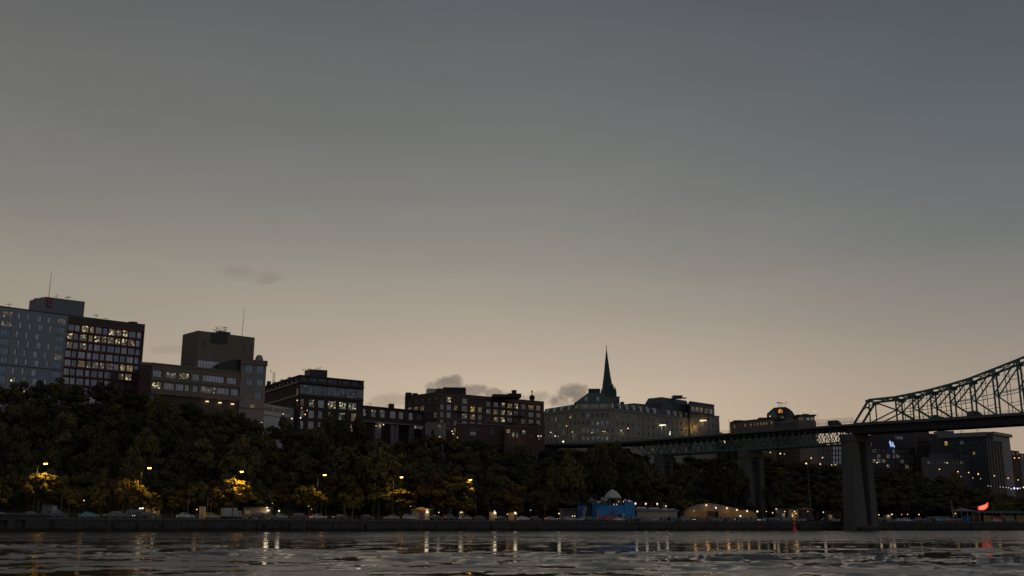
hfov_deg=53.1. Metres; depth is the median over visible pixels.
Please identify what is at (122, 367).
window
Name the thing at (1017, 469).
brick corner house
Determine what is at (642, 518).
parked car
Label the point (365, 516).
parked car
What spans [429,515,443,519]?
parked car
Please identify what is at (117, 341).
window
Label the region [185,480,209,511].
broadleaf tree
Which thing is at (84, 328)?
window
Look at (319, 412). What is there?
window
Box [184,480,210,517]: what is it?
broadleaf tree
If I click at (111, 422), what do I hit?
broadleaf tree
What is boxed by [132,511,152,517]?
parked car
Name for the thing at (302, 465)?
broadleaf tree
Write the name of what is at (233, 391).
window
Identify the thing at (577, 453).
broadleaf tree
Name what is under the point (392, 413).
window
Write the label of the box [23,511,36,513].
parked car
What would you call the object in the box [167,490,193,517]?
broadleaf tree
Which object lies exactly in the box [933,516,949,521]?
teal container
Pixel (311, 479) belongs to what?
broadleaf tree
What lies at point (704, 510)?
amber lit tent hall
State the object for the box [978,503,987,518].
red light sign
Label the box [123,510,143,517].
parked car
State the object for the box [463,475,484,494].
broadleaf tree
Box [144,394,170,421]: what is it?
broadleaf tree
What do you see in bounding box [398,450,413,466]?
broadleaf tree
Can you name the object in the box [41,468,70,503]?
broadleaf tree
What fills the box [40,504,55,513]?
service hut
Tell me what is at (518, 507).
broadleaf tree
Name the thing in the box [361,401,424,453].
dark building
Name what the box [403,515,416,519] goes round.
parked car
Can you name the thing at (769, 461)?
broadleaf tree
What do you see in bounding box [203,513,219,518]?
parked car
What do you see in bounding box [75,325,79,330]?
window
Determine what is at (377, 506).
broadleaf tree
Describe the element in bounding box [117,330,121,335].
window
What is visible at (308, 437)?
broadleaf tree
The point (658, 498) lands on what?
broadleaf tree
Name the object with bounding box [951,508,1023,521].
teal roofed pavilion
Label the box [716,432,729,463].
broadleaf tree
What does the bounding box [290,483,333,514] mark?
broadleaf tree
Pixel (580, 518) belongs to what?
parked car
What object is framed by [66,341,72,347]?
window
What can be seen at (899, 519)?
parked car
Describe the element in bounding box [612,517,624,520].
parked car
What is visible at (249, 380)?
window
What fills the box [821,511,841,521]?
brown quay shed
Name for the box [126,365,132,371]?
window
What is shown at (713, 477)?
broadleaf tree
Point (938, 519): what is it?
parked car
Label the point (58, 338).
window
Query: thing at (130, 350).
window
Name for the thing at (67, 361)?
window
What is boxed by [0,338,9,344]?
window
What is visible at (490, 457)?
broadleaf tree
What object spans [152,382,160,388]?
window
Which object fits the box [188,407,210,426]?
broadleaf tree
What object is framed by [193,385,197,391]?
window
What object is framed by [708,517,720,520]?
parked car
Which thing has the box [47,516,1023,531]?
quay wall
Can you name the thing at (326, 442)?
broadleaf tree
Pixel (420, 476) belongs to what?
broadleaf tree
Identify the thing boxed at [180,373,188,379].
window
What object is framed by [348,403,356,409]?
window
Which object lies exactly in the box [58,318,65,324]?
window
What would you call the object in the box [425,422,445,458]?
grey house
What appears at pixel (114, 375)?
window
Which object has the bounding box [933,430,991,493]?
flat roofed building
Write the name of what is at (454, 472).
broadleaf tree
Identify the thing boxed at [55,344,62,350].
window
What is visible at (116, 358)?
window
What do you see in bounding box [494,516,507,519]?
parked car
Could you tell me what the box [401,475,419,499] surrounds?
broadleaf tree
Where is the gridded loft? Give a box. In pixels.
[871,442,916,486]
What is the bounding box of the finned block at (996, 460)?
[986,439,1007,494]
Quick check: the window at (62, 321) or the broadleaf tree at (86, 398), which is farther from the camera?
the window at (62, 321)
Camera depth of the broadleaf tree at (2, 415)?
308.81 m
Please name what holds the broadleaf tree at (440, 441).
on the hillside
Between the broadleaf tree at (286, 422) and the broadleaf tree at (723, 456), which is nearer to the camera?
the broadleaf tree at (286, 422)
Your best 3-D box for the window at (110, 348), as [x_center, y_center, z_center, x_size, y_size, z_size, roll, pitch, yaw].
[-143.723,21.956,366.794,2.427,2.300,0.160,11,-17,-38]
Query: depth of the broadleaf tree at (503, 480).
381.46 m
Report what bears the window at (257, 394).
in the brown stepped building at (220, 371)
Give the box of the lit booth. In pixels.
[883,514,892,521]
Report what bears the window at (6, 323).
in the grey tower block at (32, 343)
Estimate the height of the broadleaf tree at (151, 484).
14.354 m
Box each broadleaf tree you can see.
[0,385,7,404]
[0,406,5,425]
[0,474,27,512]
[0,488,21,512]
[2,403,27,428]
[3,382,18,404]
[5,446,40,498]
[8,381,34,405]
[14,398,51,429]
[15,467,34,509]
[23,472,67,503]
[24,471,44,510]
[29,380,50,399]
[31,440,62,474]
[33,396,58,422]
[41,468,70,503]
[48,377,68,405]
[51,405,75,424]
[52,410,83,445]
[59,386,84,404]
[61,490,86,517]
[65,472,98,511]
[66,384,90,409]
[67,402,94,427]
[85,381,113,401]
[87,491,112,517]
[90,468,114,515]
[95,404,129,436]
[100,382,120,405]
[108,452,125,492]
[108,475,133,517]
[115,478,149,517]
[117,448,145,479]
[118,392,143,408]
[125,427,161,465]
[132,471,166,502]
[138,393,152,412]
[142,492,162,517]
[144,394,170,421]
[158,479,189,517]
[159,399,182,421]
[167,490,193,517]
[176,401,199,420]
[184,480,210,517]
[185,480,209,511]
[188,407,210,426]
[188,438,215,471]
[204,425,229,447]
[206,480,227,513]
[207,411,227,429]
[207,493,227,514]
[211,478,257,507]
[217,436,263,486]
[219,423,242,443]
[220,409,240,427]
[230,412,251,434]
[230,480,255,510]
[240,447,266,476]
[245,419,264,435]
[246,478,268,506]
[255,490,283,511]
[257,432,279,464]
[263,425,281,440]
[268,487,291,518]
[275,442,300,456]
[278,415,293,438]
[285,453,315,483]
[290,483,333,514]
[292,485,327,518]
[299,428,319,446]
[305,474,321,509]
[314,411,337,464]
[316,485,342,515]
[319,445,367,515]
[334,488,367,517]
[335,415,351,452]
[338,481,365,518]
[350,417,370,455]
[350,440,407,518]
[364,483,386,519]
[369,502,382,515]
[377,495,404,514]
[382,488,416,519]
[390,441,406,453]
[391,476,409,496]
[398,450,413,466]
[398,462,403,479]
[399,462,425,484]
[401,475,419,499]
[402,441,425,455]
[411,467,452,519]
[412,434,436,448]
[414,472,428,508]
[426,436,448,452]
[430,476,475,513]
[448,469,475,519]
[449,431,459,445]
[453,495,476,515]
[459,492,479,511]
[461,464,482,481]
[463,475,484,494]
[468,438,490,461]
[480,448,502,467]
[481,463,507,477]
[497,476,510,487]
[499,480,527,512]
[501,467,526,486]
[508,499,523,513]
[512,444,538,476]
[538,448,556,461]
[545,454,587,507]
[552,449,574,462]
[569,494,599,508]
[571,449,583,459]
[576,452,602,520]
[590,441,599,461]
[590,443,617,520]
[608,440,626,478]
[613,453,645,502]
[618,479,626,502]
[622,448,634,456]
[626,499,648,507]
[629,455,654,502]
[633,453,650,462]
[644,495,669,508]
[666,485,695,510]
[670,462,703,501]
[680,456,703,467]
[692,458,710,476]
[703,462,731,493]
[707,456,726,468]
[710,496,733,506]
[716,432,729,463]
[718,465,737,472]
[719,466,750,507]
[738,501,759,514]
[762,478,790,508]
[763,455,778,467]
[766,499,782,516]
[783,493,811,508]
[795,460,822,476]
[828,503,843,519]
[876,494,886,513]
[888,477,906,486]
[893,468,924,485]
[924,481,939,492]
[931,476,950,486]
[935,483,951,491]
[938,503,967,521]
[940,489,962,497]
[943,471,964,492]
[959,499,992,512]
[963,506,994,517]
[966,488,988,499]
[985,498,1014,516]
[986,494,1003,502]
[998,493,1006,500]
[1006,495,1018,500]
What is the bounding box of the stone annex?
[688,401,719,474]
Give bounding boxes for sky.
[0,0,1023,452]
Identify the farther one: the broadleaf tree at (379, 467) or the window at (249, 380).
the window at (249, 380)
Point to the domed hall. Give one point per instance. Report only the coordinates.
(782, 416)
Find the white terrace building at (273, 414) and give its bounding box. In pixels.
[263,404,294,448]
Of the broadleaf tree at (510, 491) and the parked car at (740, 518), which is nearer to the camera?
the broadleaf tree at (510, 491)
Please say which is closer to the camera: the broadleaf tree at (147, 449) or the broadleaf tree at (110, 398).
the broadleaf tree at (147, 449)
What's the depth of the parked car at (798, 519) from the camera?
401.63 m
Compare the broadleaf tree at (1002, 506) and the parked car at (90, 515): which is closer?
the parked car at (90, 515)
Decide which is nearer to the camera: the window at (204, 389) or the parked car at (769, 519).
the window at (204, 389)
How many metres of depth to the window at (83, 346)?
361.00 m
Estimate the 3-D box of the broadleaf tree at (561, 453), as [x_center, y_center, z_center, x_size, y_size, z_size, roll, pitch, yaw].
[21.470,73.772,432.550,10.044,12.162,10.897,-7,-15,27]
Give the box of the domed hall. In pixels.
[767,401,794,478]
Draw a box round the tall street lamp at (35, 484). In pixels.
[33,462,47,511]
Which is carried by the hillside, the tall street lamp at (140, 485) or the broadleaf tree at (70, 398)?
the broadleaf tree at (70, 398)
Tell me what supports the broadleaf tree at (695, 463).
on the hillside
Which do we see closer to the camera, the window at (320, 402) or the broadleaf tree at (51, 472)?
the broadleaf tree at (51, 472)
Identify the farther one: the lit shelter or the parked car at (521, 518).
the parked car at (521, 518)
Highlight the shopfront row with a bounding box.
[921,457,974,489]
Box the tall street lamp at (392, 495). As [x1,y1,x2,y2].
[392,476,402,519]
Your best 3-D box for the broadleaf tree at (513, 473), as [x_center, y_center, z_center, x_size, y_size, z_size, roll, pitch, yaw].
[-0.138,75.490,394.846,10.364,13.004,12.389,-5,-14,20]
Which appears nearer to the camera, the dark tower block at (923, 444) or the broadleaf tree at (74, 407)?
the broadleaf tree at (74, 407)
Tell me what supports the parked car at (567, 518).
on the quay road
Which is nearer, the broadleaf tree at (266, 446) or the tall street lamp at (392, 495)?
the tall street lamp at (392, 495)
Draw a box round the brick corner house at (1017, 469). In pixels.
[1011,450,1023,499]
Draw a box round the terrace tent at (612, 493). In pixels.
[604,489,620,504]
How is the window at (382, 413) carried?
in the dark building at (401, 424)
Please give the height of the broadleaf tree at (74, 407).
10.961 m
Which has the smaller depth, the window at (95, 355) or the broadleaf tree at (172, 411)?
the broadleaf tree at (172, 411)
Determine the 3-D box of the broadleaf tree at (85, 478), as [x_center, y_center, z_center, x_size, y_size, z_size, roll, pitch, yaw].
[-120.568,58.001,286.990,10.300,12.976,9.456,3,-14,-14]
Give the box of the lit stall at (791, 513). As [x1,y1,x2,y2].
[786,509,798,521]
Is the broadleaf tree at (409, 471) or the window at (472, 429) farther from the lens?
the window at (472, 429)
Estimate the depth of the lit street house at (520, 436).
423.26 m
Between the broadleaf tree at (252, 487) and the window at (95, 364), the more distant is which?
the window at (95, 364)
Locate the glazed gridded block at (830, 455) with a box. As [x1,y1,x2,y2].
[820,446,841,477]
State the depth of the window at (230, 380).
377.03 m
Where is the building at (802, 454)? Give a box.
[791,414,819,478]
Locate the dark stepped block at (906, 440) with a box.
[871,433,918,471]
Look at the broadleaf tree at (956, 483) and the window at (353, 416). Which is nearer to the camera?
the window at (353, 416)
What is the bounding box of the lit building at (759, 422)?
[730,417,776,471]
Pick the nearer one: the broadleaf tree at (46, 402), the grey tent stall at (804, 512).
the broadleaf tree at (46, 402)
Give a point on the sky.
(752, 206)
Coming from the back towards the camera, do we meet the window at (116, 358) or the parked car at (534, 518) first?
the window at (116, 358)
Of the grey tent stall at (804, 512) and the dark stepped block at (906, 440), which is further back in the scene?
the dark stepped block at (906, 440)
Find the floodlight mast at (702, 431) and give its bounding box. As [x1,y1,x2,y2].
[695,418,706,458]
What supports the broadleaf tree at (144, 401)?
on the hillside
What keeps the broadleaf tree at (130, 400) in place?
on the hillside
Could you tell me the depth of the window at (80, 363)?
359.42 m
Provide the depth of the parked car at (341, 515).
299.03 m
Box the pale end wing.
[986,432,1015,496]
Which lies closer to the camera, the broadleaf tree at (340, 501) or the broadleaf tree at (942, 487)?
the broadleaf tree at (340, 501)
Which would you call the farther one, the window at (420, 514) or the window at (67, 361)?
the window at (67, 361)
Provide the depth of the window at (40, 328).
352.34 m
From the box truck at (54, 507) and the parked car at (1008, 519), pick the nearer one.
the box truck at (54, 507)
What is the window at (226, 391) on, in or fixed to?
in the brown stepped building at (220, 371)
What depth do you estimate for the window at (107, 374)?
364.59 m
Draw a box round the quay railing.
[18,513,491,519]
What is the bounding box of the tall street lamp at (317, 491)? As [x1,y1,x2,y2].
[316,474,325,518]
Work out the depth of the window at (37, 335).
351.09 m
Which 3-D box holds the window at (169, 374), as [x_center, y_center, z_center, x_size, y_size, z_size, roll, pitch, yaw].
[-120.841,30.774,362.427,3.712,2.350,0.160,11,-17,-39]
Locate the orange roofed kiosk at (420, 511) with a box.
[411,507,431,519]
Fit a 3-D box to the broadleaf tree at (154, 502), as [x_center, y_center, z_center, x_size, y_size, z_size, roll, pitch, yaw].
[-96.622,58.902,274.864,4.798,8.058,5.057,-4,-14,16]
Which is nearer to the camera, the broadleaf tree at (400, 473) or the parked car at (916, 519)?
the broadleaf tree at (400, 473)
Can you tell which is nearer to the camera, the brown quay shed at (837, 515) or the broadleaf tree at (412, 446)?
the broadleaf tree at (412, 446)
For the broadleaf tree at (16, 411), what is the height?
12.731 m
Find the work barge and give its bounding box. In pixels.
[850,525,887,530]
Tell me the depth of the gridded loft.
600.23 m
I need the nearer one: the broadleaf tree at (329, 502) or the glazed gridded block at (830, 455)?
the broadleaf tree at (329, 502)
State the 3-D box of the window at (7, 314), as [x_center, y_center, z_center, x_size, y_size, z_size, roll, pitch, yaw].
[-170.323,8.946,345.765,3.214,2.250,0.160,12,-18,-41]
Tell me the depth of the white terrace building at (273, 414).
392.56 m
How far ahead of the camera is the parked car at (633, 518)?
374.98 m
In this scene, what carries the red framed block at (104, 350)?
on the hillside
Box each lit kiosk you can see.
[242,507,272,518]
[489,511,496,519]
[507,512,516,519]
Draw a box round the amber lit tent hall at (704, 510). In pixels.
[679,503,757,521]
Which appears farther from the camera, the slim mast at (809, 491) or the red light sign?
the red light sign
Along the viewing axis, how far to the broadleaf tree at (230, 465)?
314.89 m
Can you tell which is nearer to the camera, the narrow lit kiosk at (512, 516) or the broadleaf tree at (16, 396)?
the broadleaf tree at (16, 396)
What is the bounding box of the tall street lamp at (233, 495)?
[231,471,243,518]
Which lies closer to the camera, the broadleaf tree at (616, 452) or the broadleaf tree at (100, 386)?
the broadleaf tree at (100, 386)
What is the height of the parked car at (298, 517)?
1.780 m
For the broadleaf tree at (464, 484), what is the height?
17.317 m
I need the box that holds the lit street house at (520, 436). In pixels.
[504,425,537,470]
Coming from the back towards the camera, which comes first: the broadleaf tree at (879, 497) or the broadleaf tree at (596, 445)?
the broadleaf tree at (879, 497)
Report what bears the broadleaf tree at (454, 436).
on the hillside
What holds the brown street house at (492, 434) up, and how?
on the hillside
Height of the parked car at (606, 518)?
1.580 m
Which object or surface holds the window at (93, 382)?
in the red framed block at (104, 350)
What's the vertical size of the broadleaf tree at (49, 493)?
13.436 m
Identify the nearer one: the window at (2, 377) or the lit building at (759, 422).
the window at (2, 377)
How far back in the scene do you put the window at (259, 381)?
382.22 m
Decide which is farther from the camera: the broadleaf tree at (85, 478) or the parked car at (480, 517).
the parked car at (480, 517)
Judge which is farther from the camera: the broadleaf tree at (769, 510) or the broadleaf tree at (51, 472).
the broadleaf tree at (769, 510)
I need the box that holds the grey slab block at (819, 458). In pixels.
[817,445,821,481]
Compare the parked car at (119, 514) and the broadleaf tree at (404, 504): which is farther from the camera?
the broadleaf tree at (404, 504)
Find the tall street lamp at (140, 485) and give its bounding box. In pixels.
[138,467,150,509]
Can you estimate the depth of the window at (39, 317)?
352.55 m
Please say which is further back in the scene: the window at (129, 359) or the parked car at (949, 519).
the parked car at (949, 519)
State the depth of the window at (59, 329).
356.88 m
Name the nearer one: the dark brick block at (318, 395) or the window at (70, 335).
the window at (70, 335)
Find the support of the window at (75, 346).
in the red framed block at (104, 350)
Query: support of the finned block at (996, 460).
on the hillside
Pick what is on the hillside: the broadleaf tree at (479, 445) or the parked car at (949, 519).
the broadleaf tree at (479, 445)
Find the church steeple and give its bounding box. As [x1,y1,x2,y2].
[601,346,619,402]
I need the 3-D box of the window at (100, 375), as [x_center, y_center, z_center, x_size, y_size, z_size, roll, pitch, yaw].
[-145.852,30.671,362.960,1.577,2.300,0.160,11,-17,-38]
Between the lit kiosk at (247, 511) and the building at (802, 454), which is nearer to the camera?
the lit kiosk at (247, 511)
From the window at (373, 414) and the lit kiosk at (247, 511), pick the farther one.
the window at (373, 414)
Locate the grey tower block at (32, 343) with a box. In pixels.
[0,272,84,411]
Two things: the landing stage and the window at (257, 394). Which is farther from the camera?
the window at (257, 394)
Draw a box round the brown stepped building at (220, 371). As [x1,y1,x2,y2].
[136,308,267,441]
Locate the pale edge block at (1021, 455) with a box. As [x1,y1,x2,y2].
[1019,453,1023,491]
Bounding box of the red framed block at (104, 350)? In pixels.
[60,314,144,413]
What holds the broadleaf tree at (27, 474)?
on the hillside
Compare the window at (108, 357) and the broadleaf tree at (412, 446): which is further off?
the broadleaf tree at (412, 446)
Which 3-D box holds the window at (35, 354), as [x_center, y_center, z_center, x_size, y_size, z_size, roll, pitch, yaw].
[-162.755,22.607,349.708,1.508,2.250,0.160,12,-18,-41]
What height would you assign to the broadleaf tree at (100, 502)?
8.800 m
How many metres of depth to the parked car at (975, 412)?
378.40 m
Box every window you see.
[0,329,10,335]
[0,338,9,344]
[0,347,8,353]
[0,356,7,363]
[0,366,6,372]
[0,375,5,381]
[1,320,11,326]
[2,311,12,317]
[31,369,35,375]
[33,351,37,357]
[34,360,38,366]
[35,333,39,339]
[36,342,40,348]
[37,315,41,321]
[38,324,42,330]
[52,371,60,377]
[53,362,61,368]
[54,353,62,359]
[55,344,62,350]
[56,335,63,342]
[57,327,64,333]
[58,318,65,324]
[63,377,68,383]
[64,359,70,365]
[64,368,68,374]
[65,350,70,356]
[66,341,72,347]
[67,333,72,338]
[68,324,74,330]
[70,368,74,374]
[73,342,77,348]
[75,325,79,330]
[76,369,83,375]
[76,378,83,384]
[78,352,84,357]
[78,360,84,366]
[80,334,86,340]
[80,343,86,349]
[81,325,88,331]
[89,397,94,403]
[91,370,96,376]
[91,379,96,385]
[92,362,98,368]
[93,353,98,359]
[94,336,100,341]
[94,344,100,350]
[96,327,101,333]
[98,371,102,377]
[104,372,110,378]
[106,354,112,360]
[106,363,112,369]
[107,337,114,343]
[107,346,114,352]
[109,329,115,335]
[112,372,116,378]
[114,355,118,361]
[114,364,118,369]
[115,338,120,344]
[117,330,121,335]
[118,373,123,379]
[118,382,123,387]
[120,356,125,361]
[120,364,124,370]
[121,339,126,344]
[121,347,126,353]
[123,330,127,336]
[125,374,131,379]
[125,382,131,388]
[126,356,132,362]
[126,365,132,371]
[128,339,134,345]
[128,348,134,354]
[129,331,135,337]
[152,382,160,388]
[153,370,161,376]
[164,383,174,389]
[166,371,175,378]
[176,384,183,390]
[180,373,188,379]
[192,374,199,380]
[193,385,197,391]
[198,360,220,368]
[201,386,215,393]
[203,375,223,382]
[217,387,229,394]
[227,377,236,383]
[231,389,238,395]
[245,365,252,372]
[246,378,251,384]
[255,392,260,398]
[257,366,263,373]
[257,379,262,385]
[308,421,313,428]
[309,399,314,406]
[309,410,313,417]
[318,400,323,407]
[318,411,321,418]
[328,379,336,383]
[328,401,335,408]
[339,402,345,409]
[343,381,350,384]
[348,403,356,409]
[351,413,355,420]
[371,409,375,416]
[380,410,384,417]
[390,411,395,418]
[417,413,421,420]
[419,513,424,519]
[468,428,480,430]
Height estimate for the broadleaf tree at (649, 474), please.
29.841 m
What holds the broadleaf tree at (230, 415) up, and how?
on the hillside
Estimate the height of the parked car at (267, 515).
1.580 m
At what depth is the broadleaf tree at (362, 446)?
364.86 m
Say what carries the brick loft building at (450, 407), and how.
on the hillside
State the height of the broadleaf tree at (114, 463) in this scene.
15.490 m
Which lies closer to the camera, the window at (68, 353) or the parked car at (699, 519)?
the window at (68, 353)
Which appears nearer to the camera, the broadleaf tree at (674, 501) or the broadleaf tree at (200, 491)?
the broadleaf tree at (200, 491)
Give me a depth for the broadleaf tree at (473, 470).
381.96 m
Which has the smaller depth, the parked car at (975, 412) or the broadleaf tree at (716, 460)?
the parked car at (975, 412)
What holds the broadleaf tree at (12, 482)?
on the hillside
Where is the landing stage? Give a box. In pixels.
[0,513,48,531]
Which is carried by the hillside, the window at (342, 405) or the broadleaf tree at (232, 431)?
the broadleaf tree at (232, 431)
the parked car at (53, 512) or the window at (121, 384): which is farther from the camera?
the window at (121, 384)
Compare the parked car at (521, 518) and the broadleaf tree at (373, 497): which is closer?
the broadleaf tree at (373, 497)
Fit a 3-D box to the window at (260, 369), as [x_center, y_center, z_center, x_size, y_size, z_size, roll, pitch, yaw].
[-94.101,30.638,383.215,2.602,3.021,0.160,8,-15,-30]
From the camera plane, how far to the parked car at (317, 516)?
294.34 m
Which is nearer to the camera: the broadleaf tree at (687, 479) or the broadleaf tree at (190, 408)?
the broadleaf tree at (190, 408)
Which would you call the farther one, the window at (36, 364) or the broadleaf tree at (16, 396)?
the window at (36, 364)
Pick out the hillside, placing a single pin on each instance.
(289, 508)
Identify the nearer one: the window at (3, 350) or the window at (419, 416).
the window at (3, 350)
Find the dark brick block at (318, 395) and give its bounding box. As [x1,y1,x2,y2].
[264,368,363,448]
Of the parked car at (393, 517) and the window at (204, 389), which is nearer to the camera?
the parked car at (393, 517)
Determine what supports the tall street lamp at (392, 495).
on the quay road
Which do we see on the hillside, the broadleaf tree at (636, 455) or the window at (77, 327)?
the broadleaf tree at (636, 455)
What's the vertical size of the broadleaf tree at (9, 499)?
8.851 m
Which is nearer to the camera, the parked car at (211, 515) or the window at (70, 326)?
the parked car at (211, 515)
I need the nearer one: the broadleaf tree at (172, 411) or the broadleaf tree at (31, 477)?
the broadleaf tree at (31, 477)
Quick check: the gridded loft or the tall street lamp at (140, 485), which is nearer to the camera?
the tall street lamp at (140, 485)
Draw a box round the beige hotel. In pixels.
[544,389,690,474]
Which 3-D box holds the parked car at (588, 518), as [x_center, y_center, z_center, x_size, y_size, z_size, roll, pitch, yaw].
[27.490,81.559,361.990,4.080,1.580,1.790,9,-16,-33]
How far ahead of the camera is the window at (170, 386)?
361.44 m
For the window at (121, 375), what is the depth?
367.54 m
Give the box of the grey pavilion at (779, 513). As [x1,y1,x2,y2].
[772,509,785,521]
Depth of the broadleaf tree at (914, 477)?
485.47 m
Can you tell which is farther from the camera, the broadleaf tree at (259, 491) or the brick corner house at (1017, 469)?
the brick corner house at (1017, 469)
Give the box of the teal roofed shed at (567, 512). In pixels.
[557,509,577,520]
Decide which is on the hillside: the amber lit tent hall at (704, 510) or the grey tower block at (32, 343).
the grey tower block at (32, 343)
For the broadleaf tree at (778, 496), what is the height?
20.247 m
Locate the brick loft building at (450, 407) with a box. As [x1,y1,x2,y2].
[405,387,543,464]
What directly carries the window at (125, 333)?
in the red framed block at (104, 350)
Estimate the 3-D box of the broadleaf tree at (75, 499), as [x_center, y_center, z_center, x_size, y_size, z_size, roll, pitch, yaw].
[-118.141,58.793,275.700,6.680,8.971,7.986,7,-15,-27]
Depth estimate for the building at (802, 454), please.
537.01 m
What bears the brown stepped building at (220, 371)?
on the hillside
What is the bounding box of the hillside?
[0,405,1015,521]
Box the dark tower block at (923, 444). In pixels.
[915,432,930,473]
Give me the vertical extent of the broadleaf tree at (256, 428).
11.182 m
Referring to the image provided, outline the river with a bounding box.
[0,531,1023,575]
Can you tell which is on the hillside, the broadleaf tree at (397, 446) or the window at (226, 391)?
the broadleaf tree at (397, 446)
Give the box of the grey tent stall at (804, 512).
[798,507,813,521]
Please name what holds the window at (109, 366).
in the red framed block at (104, 350)
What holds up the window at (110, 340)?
in the red framed block at (104, 350)
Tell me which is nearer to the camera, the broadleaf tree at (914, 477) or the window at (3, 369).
the window at (3, 369)
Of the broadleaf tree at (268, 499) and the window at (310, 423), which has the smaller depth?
the broadleaf tree at (268, 499)
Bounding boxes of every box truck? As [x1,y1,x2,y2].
[52,506,59,517]
[220,508,242,518]
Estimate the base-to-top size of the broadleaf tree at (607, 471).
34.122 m
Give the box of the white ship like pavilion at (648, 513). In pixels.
[635,502,678,520]
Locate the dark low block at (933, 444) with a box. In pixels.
[929,433,937,452]
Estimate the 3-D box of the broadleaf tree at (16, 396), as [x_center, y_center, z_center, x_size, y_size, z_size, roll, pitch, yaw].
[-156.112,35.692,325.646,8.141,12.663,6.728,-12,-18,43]
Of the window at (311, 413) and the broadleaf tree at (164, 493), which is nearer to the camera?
the broadleaf tree at (164, 493)
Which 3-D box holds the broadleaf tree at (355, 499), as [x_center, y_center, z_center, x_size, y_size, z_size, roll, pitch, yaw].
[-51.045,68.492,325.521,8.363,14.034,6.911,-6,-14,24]
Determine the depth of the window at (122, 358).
368.84 m
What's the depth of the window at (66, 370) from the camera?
355.84 m
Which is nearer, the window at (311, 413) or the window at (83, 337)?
the window at (83, 337)
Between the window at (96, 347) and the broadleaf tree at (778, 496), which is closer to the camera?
the window at (96, 347)
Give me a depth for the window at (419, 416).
435.55 m
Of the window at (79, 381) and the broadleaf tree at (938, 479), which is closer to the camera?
the window at (79, 381)
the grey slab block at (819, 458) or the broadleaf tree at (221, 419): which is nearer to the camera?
the broadleaf tree at (221, 419)
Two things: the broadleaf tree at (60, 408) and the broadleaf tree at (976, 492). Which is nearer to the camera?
the broadleaf tree at (60, 408)
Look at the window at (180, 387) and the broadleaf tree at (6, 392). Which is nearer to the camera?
the broadleaf tree at (6, 392)
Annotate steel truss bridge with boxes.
[544,356,1023,530]
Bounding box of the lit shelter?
[139,507,159,517]
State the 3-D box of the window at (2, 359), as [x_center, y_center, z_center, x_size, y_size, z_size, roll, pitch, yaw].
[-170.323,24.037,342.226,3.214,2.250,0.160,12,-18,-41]
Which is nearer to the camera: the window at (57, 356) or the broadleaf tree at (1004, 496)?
the window at (57, 356)
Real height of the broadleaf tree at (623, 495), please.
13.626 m
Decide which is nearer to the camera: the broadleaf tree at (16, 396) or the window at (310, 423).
the broadleaf tree at (16, 396)
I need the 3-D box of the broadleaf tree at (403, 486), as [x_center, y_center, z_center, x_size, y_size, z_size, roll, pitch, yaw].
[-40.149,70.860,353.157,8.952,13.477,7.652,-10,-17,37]
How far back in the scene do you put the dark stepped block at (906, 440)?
638.72 m
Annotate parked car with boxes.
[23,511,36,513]
[47,510,66,517]
[78,512,97,517]
[102,511,122,517]
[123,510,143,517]
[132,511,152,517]
[176,513,193,517]
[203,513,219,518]
[247,512,263,518]
[263,513,275,518]
[274,514,287,518]
[292,513,308,518]
[309,514,324,518]
[333,514,348,518]
[360,514,374,519]
[383,515,398,519]
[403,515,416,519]
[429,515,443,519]
[442,514,456,519]
[459,515,471,519]
[472,516,484,519]
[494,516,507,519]
[516,516,529,520]
[530,516,541,520]
[544,516,557,520]
[563,516,575,520]
[576,517,586,520]
[585,516,595,520]
[601,517,611,520]
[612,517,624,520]
[629,516,638,520]
[638,517,649,520]
[658,517,667,520]
[667,516,679,520]
[679,517,691,520]
[693,517,705,520]
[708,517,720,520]
[724,518,735,520]
[734,517,744,520]
[767,517,776,521]
[777,518,789,521]
[792,518,804,521]
[809,518,820,521]
[820,518,829,521]
[827,420,841,424]
[878,517,886,521]
[895,518,904,521]
[911,518,921,521]
[934,518,944,521]
[943,518,953,521]
[954,518,965,521]
[967,411,982,415]
[989,518,1001,521]
[1003,518,1015,521]
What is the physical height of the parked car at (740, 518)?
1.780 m
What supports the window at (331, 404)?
in the dark brick block at (318, 395)
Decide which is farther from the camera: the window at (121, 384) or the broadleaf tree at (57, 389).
the window at (121, 384)
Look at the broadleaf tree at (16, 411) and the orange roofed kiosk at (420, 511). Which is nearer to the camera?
the broadleaf tree at (16, 411)
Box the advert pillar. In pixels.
[196,507,205,518]
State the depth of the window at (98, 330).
365.34 m
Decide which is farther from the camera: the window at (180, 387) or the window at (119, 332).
the window at (119, 332)
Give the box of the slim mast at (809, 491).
[805,463,811,517]
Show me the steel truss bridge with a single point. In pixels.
(859, 499)
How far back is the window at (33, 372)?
348.27 m
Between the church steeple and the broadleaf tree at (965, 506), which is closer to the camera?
the broadleaf tree at (965, 506)
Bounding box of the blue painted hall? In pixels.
[577,500,634,517]
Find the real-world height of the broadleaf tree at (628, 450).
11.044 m
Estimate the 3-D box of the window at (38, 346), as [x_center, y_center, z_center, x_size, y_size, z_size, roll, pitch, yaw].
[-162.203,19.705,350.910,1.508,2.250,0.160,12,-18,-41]
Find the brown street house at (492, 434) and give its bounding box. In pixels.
[456,423,503,461]
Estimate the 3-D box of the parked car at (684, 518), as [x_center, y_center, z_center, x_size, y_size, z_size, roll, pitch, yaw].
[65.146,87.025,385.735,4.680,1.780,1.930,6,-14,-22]
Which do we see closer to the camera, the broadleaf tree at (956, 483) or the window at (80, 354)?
the window at (80, 354)
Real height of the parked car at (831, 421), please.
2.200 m
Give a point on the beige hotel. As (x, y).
(596, 412)
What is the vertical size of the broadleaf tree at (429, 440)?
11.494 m
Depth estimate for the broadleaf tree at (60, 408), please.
317.97 m

